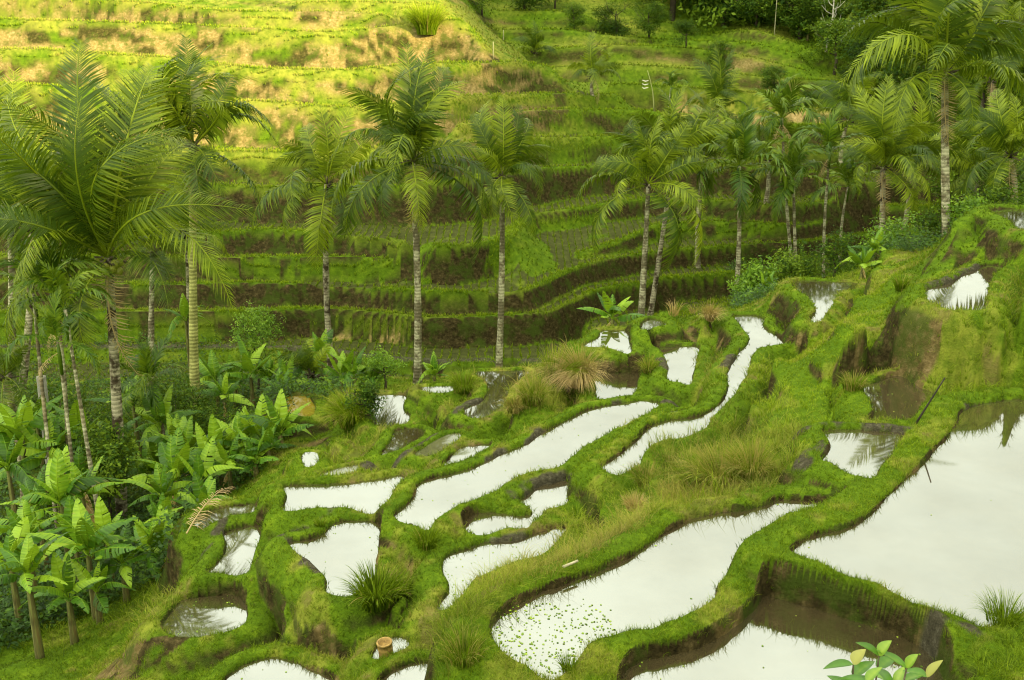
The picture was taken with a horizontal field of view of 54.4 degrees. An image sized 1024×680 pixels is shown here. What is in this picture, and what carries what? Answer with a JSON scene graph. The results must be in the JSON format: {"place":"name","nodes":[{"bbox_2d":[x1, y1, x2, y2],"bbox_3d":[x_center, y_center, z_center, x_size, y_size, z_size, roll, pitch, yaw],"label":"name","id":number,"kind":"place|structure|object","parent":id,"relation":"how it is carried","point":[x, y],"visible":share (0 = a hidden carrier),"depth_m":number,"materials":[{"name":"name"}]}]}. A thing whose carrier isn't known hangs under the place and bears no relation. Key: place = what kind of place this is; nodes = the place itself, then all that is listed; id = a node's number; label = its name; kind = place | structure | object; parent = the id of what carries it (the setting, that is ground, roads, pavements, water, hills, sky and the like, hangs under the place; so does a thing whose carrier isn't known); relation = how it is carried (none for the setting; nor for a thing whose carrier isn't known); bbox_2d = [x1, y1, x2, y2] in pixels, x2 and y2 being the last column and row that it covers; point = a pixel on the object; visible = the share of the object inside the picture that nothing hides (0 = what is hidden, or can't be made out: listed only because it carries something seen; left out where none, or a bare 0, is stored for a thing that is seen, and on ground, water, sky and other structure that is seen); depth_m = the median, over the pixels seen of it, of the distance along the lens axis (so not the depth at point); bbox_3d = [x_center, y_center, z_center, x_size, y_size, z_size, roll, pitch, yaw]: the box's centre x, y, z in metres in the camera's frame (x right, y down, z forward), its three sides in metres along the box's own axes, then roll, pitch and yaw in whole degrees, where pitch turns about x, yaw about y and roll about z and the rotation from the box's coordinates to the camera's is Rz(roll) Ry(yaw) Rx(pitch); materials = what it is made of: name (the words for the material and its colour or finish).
{"place":"outdoors","nodes":[
{"label":"outdoors","id":0,"kind":"place"},
{"bbox_2d":[163,595,246,636],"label":"water","id":1,"kind":"structure","parent":0,"point":[212,613],"depth_m":18.31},
{"bbox_2d":[208,525,261,574],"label":"water","id":2,"kind":"structure","parent":0,"point":[237,557],"depth_m":20.12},
{"bbox_2d":[226,657,331,679],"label":"water","id":3,"kind":"structure","parent":0,"point":[274,668],"depth_m":16.18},
{"bbox_2d":[289,521,379,595],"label":"water","id":4,"kind":"structure","parent":0,"point":[351,544],"depth_m":19.05,"materials":[{"name":"liquid"}]},
{"bbox_2d":[282,475,403,513],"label":"water","id":5,"kind":"structure","parent":0,"point":[368,496],"depth_m":21.44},
{"bbox_2d":[345,392,408,425],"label":"water","id":6,"kind":"structure","parent":0,"point":[393,412],"depth_m":29.08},
{"bbox_2d":[464,370,527,417],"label":"water","id":7,"kind":"structure","parent":0,"point":[496,380],"depth_m":29.19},
{"bbox_2d":[437,527,565,609],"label":"water","id":8,"kind":"structure","parent":0,"point":[468,559],"depth_m":18.43,"materials":[{"name":"liquid"}]},
{"bbox_2d":[0,0,1023,679],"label":"terrain","id":9,"kind":"structure","parent":0,"point":[916,328],"depth_m":49.65,"materials":[{"name":"plant"}]},
{"bbox_2d":[0,331,29,508],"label":"coconut palm","id":10,"kind":"object","parent":9,"relation":"on","point":[7,389],"visible":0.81,"depth_m":30.41,"materials":[{"name":"green plant"}]},
{"bbox_2d":[0,54,39,405],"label":"coconut palm","id":11,"kind":"object","parent":9,"relation":"on","point":[11,254],"visible":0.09,"depth_m":39.37,"materials":[{"name":"green plant"}]},
{"bbox_2d":[0,430,50,538],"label":"banana plant","id":12,"kind":"object","parent":9,"relation":"on","point":[9,454],"visible":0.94,"depth_m":27.75,"materials":[{"name":"green plant"}]},
{"bbox_2d":[0,395,63,532],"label":"banana plant","id":13,"kind":"object","parent":9,"relation":"on","point":[26,417],"visible":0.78,"depth_m":28.89,"materials":[{"name":"green plant"}]},
{"bbox_2d":[0,134,63,407],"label":"coconut palm","id":14,"kind":"object","parent":9,"relation":"on","point":[28,317],"visible":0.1,"depth_m":38.60,"materials":[{"name":"green plant"}]},
{"bbox_2d":[0,499,63,598],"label":"banana plant","id":15,"kind":"object","parent":9,"relation":"on","point":[35,523],"visible":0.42,"depth_m":23.33,"materials":[{"name":"green plant"}]},
{"bbox_2d":[0,516,68,633],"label":"banana plant","id":16,"kind":"object","parent":9,"relation":"on","point":[15,545],"visible":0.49,"depth_m":22.05,"materials":[{"name":"green plant"}]},
{"bbox_2d":[0,531,81,658],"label":"banana plant","id":17,"kind":"object","parent":9,"relation":"on","point":[27,563],"visible":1,"depth_m":19.89,"materials":[{"name":"green plant"}]},
{"bbox_2d":[0,233,87,534],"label":"areca palm","id":18,"kind":"object","parent":9,"relation":"on","point":[11,277],"visible":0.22,"depth_m":28.85,"materials":[{"name":"green plant"}]},
{"bbox_2d":[0,412,91,512],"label":"banana plant","id":19,"kind":"object","parent":9,"relation":"on","point":[56,436],"visible":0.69,"depth_m":28.91,"materials":[{"name":"green plant"}]},
{"bbox_2d":[5,286,102,553],"bbox_3d":[-11.568,2.487,26.326,1.867,8.111,2.609,15,23,40],"label":"areca palm","id":20,"kind":"object","parent":9,"relation":"on","point":[51,320],"visible":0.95,"depth_m":25.49,"materials":[{"name":"green plant"}]},
{"bbox_2d":[5,365,111,440],"bbox_3d":[-16.887,2.685,37.460,3.219,3.616,4.489,12,21,35],"label":"bush","id":21,"kind":"object","parent":9,"relation":"on","point":[92,417],"visible":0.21,"depth_m":37.37,"materials":[{"name":"green plant"}]},
{"bbox_2d":[0,239,117,455],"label":"areca palm","id":22,"kind":"object","parent":9,"relation":"on","point":[40,266],"visible":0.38,"depth_m":27.29,"materials":[{"name":"green plant"}]},
{"bbox_2d":[0,257,118,545],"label":"areca palm","id":23,"kind":"object","parent":9,"relation":"on","point":[53,274],"visible":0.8,"depth_m":26.30,"materials":[{"name":"green plant"}]},
{"bbox_2d":[0,445,124,581],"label":"banana plant","id":24,"kind":"object","parent":9,"relation":"on","point":[58,485],"visible":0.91,"depth_m":24.04,"materials":[{"name":"green plant"}]},
{"bbox_2d":[18,548,108,644],"bbox_3d":[-9.347,5.468,20.550,1.777,2.269,1.894,0,17,0],"label":"banana plant","id":25,"kind":"object","parent":9,"relation":"on","point":[62,565],"visible":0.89,"depth_m":20.49,"materials":[{"name":"green plant"}]},
{"bbox_2d":[25,497,137,620],"bbox_3d":[-9.322,4.962,21.933,2.194,2.996,2.002,-11,20,-31],"label":"banana plant","id":26,"kind":"object","parent":9,"relation":"on","point":[85,535],"visible":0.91,"depth_m":21.67,"materials":[{"name":"green plant"}]},
{"bbox_2d":[50,412,147,516],"bbox_3d":[-12.023,4.202,29.386,3.076,4.208,2.989,0,17,0],"label":"bush","id":27,"kind":"object","parent":9,"relation":"on","point":[110,443],"visible":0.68,"depth_m":28.78,"materials":[{"name":"green plant"}]},
{"bbox_2d":[69,554,134,624],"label":"banana plant","id":28,"kind":"object","parent":9,"relation":"on","point":[100,603],"visible":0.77,"depth_m":21.46,"materials":[{"name":"green plant"}]},
{"bbox_2d":[89,522,155,603],"bbox_3d":[-8.710,5.094,22.267,1.474,1.931,1.601,0,17,0],"label":"banana plant","id":29,"kind":"object","parent":9,"relation":"on","point":[124,569],"visible":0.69,"depth_m":22.23,"materials":[{"name":"green plant"}]},
{"bbox_2d":[0,37,258,518],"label":"coconut palm","id":30,"kind":"object","parent":9,"relation":"on","point":[90,215],"visible":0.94,"depth_m":26.92,"materials":[{"name":"green plant"}]},
{"bbox_2d":[106,509,167,583],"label":"banana plant","id":31,"kind":"object","parent":9,"relation":"on","point":[140,533],"visible":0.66,"depth_m":22.42,"materials":[{"name":"green plant"}]},
{"bbox_2d":[101,334,190,434],"bbox_3d":[-12.128,2.411,33.154,2.846,5.446,2.864,11,20,33],"label":"areca palm","id":32,"kind":"object","parent":9,"relation":"on","point":[144,363],"visible":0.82,"depth_m":32.52,"materials":[{"name":"green plant"}]},
{"bbox_2d":[116,463,197,507],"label":"banana plant","id":33,"kind":"object","parent":9,"relation":"on","point":[156,490],"visible":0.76,"depth_m":26.17,"materials":[{"name":"green plant"}]},
{"bbox_2d":[114,185,205,390],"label":"coconut palm","id":34,"kind":"object","parent":9,"relation":"on","point":[151,250],"visible":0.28,"depth_m":40.47,"materials":[{"name":"green plant"}]},
{"bbox_2d":[123,427,206,519],"bbox_3d":[-9.252,3.908,27.982,2.156,2.751,2.591,5,18,16],"label":"banana plant","id":35,"kind":"object","parent":9,"relation":"on","point":[171,460],"visible":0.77,"depth_m":27.64,"materials":[{"name":"green plant"}]},
{"bbox_2d":[132,384,201,445],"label":"banana plant","id":36,"kind":"object","parent":9,"relation":"on","point":[165,407],"visible":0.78,"depth_m":33.15,"materials":[{"name":"green plant"}]},
{"bbox_2d":[127,367,229,435],"bbox_3d":[-11.602,2.772,35.525,2.918,3.566,3.504,13,21,37],"label":"bush","id":37,"kind":"object","parent":9,"relation":"on","point":[178,398],"visible":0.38,"depth_m":35.24,"materials":[{"name":"green plant"}]},
{"bbox_2d":[157,177,235,336],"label":"coconut palm","id":38,"kind":"object","parent":9,"relation":"on","point":[218,241],"visible":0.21,"depth_m":43.63,"materials":[{"name":"green plant"}]},
{"bbox_2d":[116,34,281,419],"bbox_3d":[-11.009,-3.300,36.041,5.626,14.904,6.144,0,17,0],"label":"coconut palm","id":39,"kind":"object","parent":9,"relation":"on","point":[215,107],"visible":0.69,"depth_m":35.05,"materials":[{"name":"green plant"}]},
{"bbox_2d":[171,436,243,491],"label":"banana plant","id":40,"kind":"object","parent":9,"relation":"on","point":[205,469],"visible":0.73,"depth_m":27.24,"materials":[{"name":"green plant"}]},
{"bbox_2d":[165,386,253,435],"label":"bush","id":41,"kind":"object","parent":9,"relation":"on","point":[199,415],"visible":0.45,"depth_m":34.16,"materials":[{"name":"green plant"}]},
{"bbox_2d":[220,334,273,410],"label":"banana plant","id":42,"kind":"object","parent":9,"relation":"on","point":[247,364],"visible":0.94,"depth_m":38.97,"materials":[{"name":"green plant"}]},
{"bbox_2d":[226,300,291,394],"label":"broadleaf tree","id":43,"kind":"object","parent":9,"relation":"on","point":[263,325],"visible":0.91,"depth_m":40.79,"materials":[{"name":"green plant"}]},
{"bbox_2d":[240,389,316,454],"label":"banana plant","id":44,"kind":"object","parent":9,"relation":"on","point":[277,411],"visible":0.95,"depth_m":28.53,"materials":[{"name":"green plant"}]},
{"bbox_2d":[276,338,330,390],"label":"banana plant","id":45,"kind":"object","parent":9,"relation":"on","point":[309,365],"visible":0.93,"depth_m":38.32,"materials":[{"name":"green plant"}]},
{"bbox_2d":[251,101,374,371],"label":"coconut palm","id":46,"kind":"object","parent":9,"relation":"on","point":[323,148],"visible":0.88,"depth_m":43.34,"materials":[{"name":"green plant"}]},
{"bbox_2d":[302,381,384,429],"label":"grass clump","id":47,"kind":"object","parent":9,"relation":"on","point":[347,419],"visible":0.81,"depth_m":28.40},
{"bbox_2d":[341,375,387,422],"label":"bush","id":48,"kind":"object","parent":9,"relation":"on","point":[369,396],"visible":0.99,"depth_m":28.06,"materials":[{"name":"green plant"}]},
{"bbox_2d":[331,558,420,612],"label":"grass clump","id":49,"kind":"object","parent":9,"relation":"on","point":[383,594],"visible":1,"depth_m":17.23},
{"bbox_2d":[327,41,499,383],"bbox_3d":[-4.058,-4.644,39.959,6.367,14.196,5.609,-13,21,-36],"label":"coconut palm","id":50,"kind":"object","parent":9,"relation":"on","point":[407,132],"visible":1,"depth_m":38.42,"materials":[{"name":"green plant"}]},
{"bbox_2d":[398,0,453,34],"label":"grass clump","id":51,"kind":"object","parent":9,"relation":"on","point":[426,20],"visible":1,"depth_m":70.17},
{"bbox_2d":[434,622,505,668],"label":"grass clump","id":52,"kind":"object","parent":9,"relation":"on","point":[453,661],"visible":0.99,"depth_m":12.07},
{"bbox_2d":[0,217,956,652],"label":"undergrowth","id":53,"kind":"object","parent":9,"relation":"on","point":[138,573],"visible":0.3,"depth_m":30.12,"materials":[{"name":"plant"}]},
{"bbox_2d":[457,98,558,367],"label":"coconut palm","id":54,"kind":"object","parent":9,"relation":"on","point":[511,156],"visible":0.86,"depth_m":41.38,"materials":[{"name":"green plant"}]},
{"bbox_2d":[0,0,1019,379],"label":"rice seedlings","id":55,"kind":"object","parent":9,"relation":"on","point":[722,302],"visible":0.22,"depth_m":55.77,"materials":[{"name":"green plant"}]},
{"bbox_2d":[0,249,1023,679],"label":"tall grass","id":56,"kind":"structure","parent":9,"relation":"on","point":[594,537],"depth_m":18.90,"materials":[{"name":"plant"}]},
{"bbox_2d":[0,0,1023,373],"bbox_3d":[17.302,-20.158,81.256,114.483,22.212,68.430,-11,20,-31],"label":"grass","id":57,"kind":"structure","parent":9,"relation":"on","point":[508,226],"depth_m":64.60,"materials":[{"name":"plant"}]},
{"bbox_2d":[534,339,609,391],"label":"grass clump","id":58,"kind":"object","parent":9,"relation":"on","point":[579,380],"visible":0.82,"depth_m":27.32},
{"bbox_2d":[567,30,623,104],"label":"coconut palm","id":59,"kind":"object","parent":9,"relation":"on","point":[595,68],"visible":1,"depth_m":72.16,"materials":[{"name":"green plant"}]},
{"bbox_2d":[577,291,644,325],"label":"banana plant","id":60,"kind":"object","parent":9,"relation":"on","point":[610,309],"visible":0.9,"depth_m":32.47,"materials":[{"name":"green plant"}]},
{"bbox_2d":[590,0,636,35],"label":"broadleaf tree","id":61,"kind":"object","parent":9,"relation":"on","point":[613,27],"visible":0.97,"depth_m":94.07,"materials":[{"name":"green plant"}]},
{"bbox_2d":[574,115,709,315],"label":"coconut palm","id":62,"kind":"object","parent":9,"relation":"on","point":[649,159],"visible":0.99,"depth_m":48.31,"materials":[{"name":"green plant"}]},
{"bbox_2d":[630,1,673,37],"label":"broadleaf tree","id":63,"kind":"object","parent":9,"relation":"on","point":[647,26],"visible":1,"depth_m":91.79,"materials":[{"name":"green plant"}]},
{"bbox_2d":[615,84,741,315],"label":"coconut palm","id":64,"kind":"object","parent":9,"relation":"on","point":[695,111],"visible":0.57,"depth_m":50.40,"materials":[{"name":"green plant"}]},
{"bbox_2d":[664,433,753,489],"bbox_3d":[3.457,2.256,17.711,1.870,0.878,1.791,9,19,26],"label":"grass clump","id":65,"kind":"object","parent":9,"relation":"on","point":[702,474],"visible":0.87,"depth_m":17.89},
{"bbox_2d":[663,89,760,268],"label":"coconut palm","id":66,"kind":"object","parent":9,"relation":"on","point":[715,152],"visible":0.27,"depth_m":57.05,"materials":[{"name":"green plant"}]},
{"bbox_2d":[688,45,748,135],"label":"coconut palm","id":67,"kind":"object","parent":9,"relation":"on","point":[724,92],"visible":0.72,"depth_m":70.25,"materials":[{"name":"green plant"}]},
{"bbox_2d":[686,101,798,285],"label":"areca palm","id":68,"kind":"object","parent":9,"relation":"on","point":[741,146],"visible":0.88,"depth_m":52.19,"materials":[{"name":"green plant"}]},
{"bbox_2d":[709,434,782,482],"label":"grass clump","id":69,"kind":"object","parent":9,"relation":"on","point":[761,468],"visible":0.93,"depth_m":17.74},
{"bbox_2d":[726,253,780,302],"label":"bush","id":70,"kind":"object","parent":9,"relation":"on","point":[748,278],"visible":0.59,"depth_m":44.81,"materials":[{"name":"green plant"}]},
{"bbox_2d":[729,0,793,26],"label":"broadleaf tree","id":71,"kind":"object","parent":9,"relation":"on","point":[747,5],"visible":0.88,"depth_m":94.22,"materials":[{"name":"green plant"}]},
{"bbox_2d":[719,108,816,203],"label":"coconut palm","id":72,"kind":"object","parent":9,"relation":"on","point":[790,130],"visible":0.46,"depth_m":62.83,"materials":[{"name":"green plant"}]},
{"bbox_2d":[749,70,831,262],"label":"areca palm","id":73,"kind":"object","parent":9,"relation":"on","point":[780,102],"visible":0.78,"depth_m":58.19,"materials":[{"name":"green plant"}]},
{"bbox_2d":[745,126,839,258],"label":"areca palm","id":74,"kind":"object","parent":9,"relation":"on","point":[795,156],"visible":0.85,"depth_m":53.26,"materials":[{"name":"green plant"}]},
{"bbox_2d":[764,243,826,290],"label":"bush","id":75,"kind":"object","parent":9,"relation":"on","point":[793,267],"visible":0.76,"depth_m":46.45,"materials":[{"name":"green plant"}]},
{"bbox_2d":[764,0,830,38],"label":"broadleaf tree","id":76,"kind":"object","parent":9,"relation":"on","point":[786,20],"visible":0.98,"depth_m":93.06,"materials":[{"name":"green plant"}]},
{"bbox_2d":[784,104,871,278],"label":"areca palm","id":77,"kind":"object","parent":9,"relation":"on","point":[831,133],"visible":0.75,"depth_m":53.96,"materials":[{"name":"green plant"}]},
{"bbox_2d":[797,225,866,277],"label":"bush","id":78,"kind":"object","parent":9,"relation":"on","point":[842,248],"visible":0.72,"depth_m":44.59,"materials":[{"name":"green plant"}]},
{"bbox_2d":[795,15,871,74],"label":"broadleaf tree","id":79,"kind":"object","parent":9,"relation":"on","point":[830,37],"visible":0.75,"depth_m":87.99,"materials":[{"name":"green plant"}]},
{"bbox_2d":[669,0,1023,115],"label":"forest","id":80,"kind":"object","parent":9,"relation":"on","point":[696,9],"visible":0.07,"depth_m":95.19,"materials":[{"name":"green plant"}]},
{"bbox_2d":[806,70,898,173],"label":"coconut palm","id":81,"kind":"object","parent":9,"relation":"on","point":[867,83],"visible":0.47,"depth_m":66.19,"materials":[{"name":"green plant"}]},
{"bbox_2d":[807,144,898,261],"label":"areca palm","id":82,"kind":"object","parent":9,"relation":"on","point":[845,176],"visible":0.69,"depth_m":59.84,"materials":[{"name":"green plant"}]},
{"bbox_2d":[830,9,908,99],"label":"broadleaf tree","id":83,"kind":"object","parent":9,"relation":"on","point":[856,48],"visible":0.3,"depth_m":81.67,"materials":[{"name":"green plant"}]},
{"bbox_2d":[823,640,942,679],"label":"leafy plant","id":84,"kind":"object","parent":9,"relation":"on","point":[860,668],"visible":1,"depth_m":3.64,"materials":[{"name":"green plant"}]},
{"bbox_2d":[859,211,932,254],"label":"bush","id":85,"kind":"object","parent":9,"relation":"on","point":[891,229],"visible":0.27,"depth_m":40.78,"materials":[{"name":"green plant"}]},
{"bbox_2d":[833,73,974,251],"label":"coconut palm","id":86,"kind":"object","parent":9,"relation":"on","point":[884,146],"visible":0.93,"depth_m":48.75,"materials":[{"name":"green plant"}]},
{"bbox_2d":[844,90,974,237],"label":"coconut palm","id":87,"kind":"object","parent":9,"relation":"on","point":[925,137],"visible":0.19,"depth_m":55.35,"materials":[{"name":"green plant"}]},
{"bbox_2d":[876,38,955,113],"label":"broadleaf tree","id":88,"kind":"object","parent":9,"relation":"on","point":[897,72],"visible":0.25,"depth_m":74.39,"materials":[{"name":"green plant"}]},
{"bbox_2d":[835,0,1023,238],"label":"coconut palm","id":89,"kind":"object","parent":9,"relation":"on","point":[937,37],"visible":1,"depth_m":35.16,"materials":[{"name":"green plant"}]},
{"bbox_2d":[915,104,1021,203],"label":"coconut palm","id":90,"kind":"object","parent":9,"relation":"on","point":[983,151],"visible":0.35,"depth_m":51.31,"materials":[{"name":"green plant"}]},
{"bbox_2d":[927,69,1023,148],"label":"broadleaf tree","id":91,"kind":"object","parent":9,"relation":"on","point":[983,102],"visible":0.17,"depth_m":69.00,"materials":[{"name":"green plant"}]},
{"bbox_2d":[948,28,1023,116],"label":"coconut palm","id":92,"kind":"object","parent":9,"relation":"on","point":[1008,63],"visible":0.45,"depth_m":67.51,"materials":[{"name":"green plant"}]},
{"bbox_2d":[949,89,1023,203],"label":"coconut palm","id":93,"kind":"object","parent":9,"relation":"on","point":[995,132],"visible":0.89,"depth_m":45.94,"materials":[{"name":"green plant"}]},
{"bbox_2d":[968,585,1023,626],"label":"grass clump","id":94,"kind":"object","parent":9,"relation":"on","point":[999,612],"visible":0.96,"depth_m":12.31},
{"bbox_2d":[463,480,568,534],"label":"water","id":95,"kind":"structure","parent":0,"point":[555,494],"depth_m":20.00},
{"bbox_2d":[395,401,658,529],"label":"water","id":96,"kind":"structure","parent":0,"point":[553,447],"depth_m":22.19,"materials":[{"name":"liquid"}]},
{"bbox_2d":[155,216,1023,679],"bbox_3d":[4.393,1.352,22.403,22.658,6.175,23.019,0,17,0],"label":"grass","id":97,"kind":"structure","parent":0,"point":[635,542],"depth_m":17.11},
{"bbox_2d":[593,371,639,398],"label":"water","id":98,"kind":"structure","parent":0,"point":[621,384],"depth_m":27.75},
{"bbox_2d":[492,500,821,678],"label":"water","id":99,"kind":"structure","parent":0,"point":[672,572],"depth_m":13.67,"materials":[{"name":"liquid"}]},
{"bbox_2d":[652,344,698,383],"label":"water","id":100,"kind":"structure","parent":0,"point":[681,364],"depth_m":28.75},
{"bbox_2d":[603,315,783,474],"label":"water","id":101,"kind":"structure","parent":0,"point":[760,335],"depth_m":23.45,"materials":[{"name":"liquid"}]},
{"bbox_2d":[622,595,942,679],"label":"water","id":102,"kind":"structure","parent":0,"point":[808,643],"depth_m":12.56,"materials":[{"name":"liquid"}]},
{"bbox_2d":[792,280,857,321],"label":"water","id":103,"kind":"structure","parent":0,"point":[821,294],"depth_m":32.47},
{"bbox_2d":[823,429,902,477],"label":"water","id":104,"kind":"structure","parent":0,"point":[858,451],"depth_m":17.73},
{"bbox_2d":[862,376,931,419],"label":"water","id":105,"kind":"structure","parent":0,"point":[900,396],"depth_m":20.71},
{"bbox_2d":[792,399,1023,626],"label":"water","id":106,"kind":"structure","parent":0,"point":[943,525],"depth_m":14.76,"materials":[{"name":"liquid"}]},
{"bbox_2d":[926,265,1002,309],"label":"water","id":107,"kind":"structure","parent":0,"point":[965,290],"depth_m":23.28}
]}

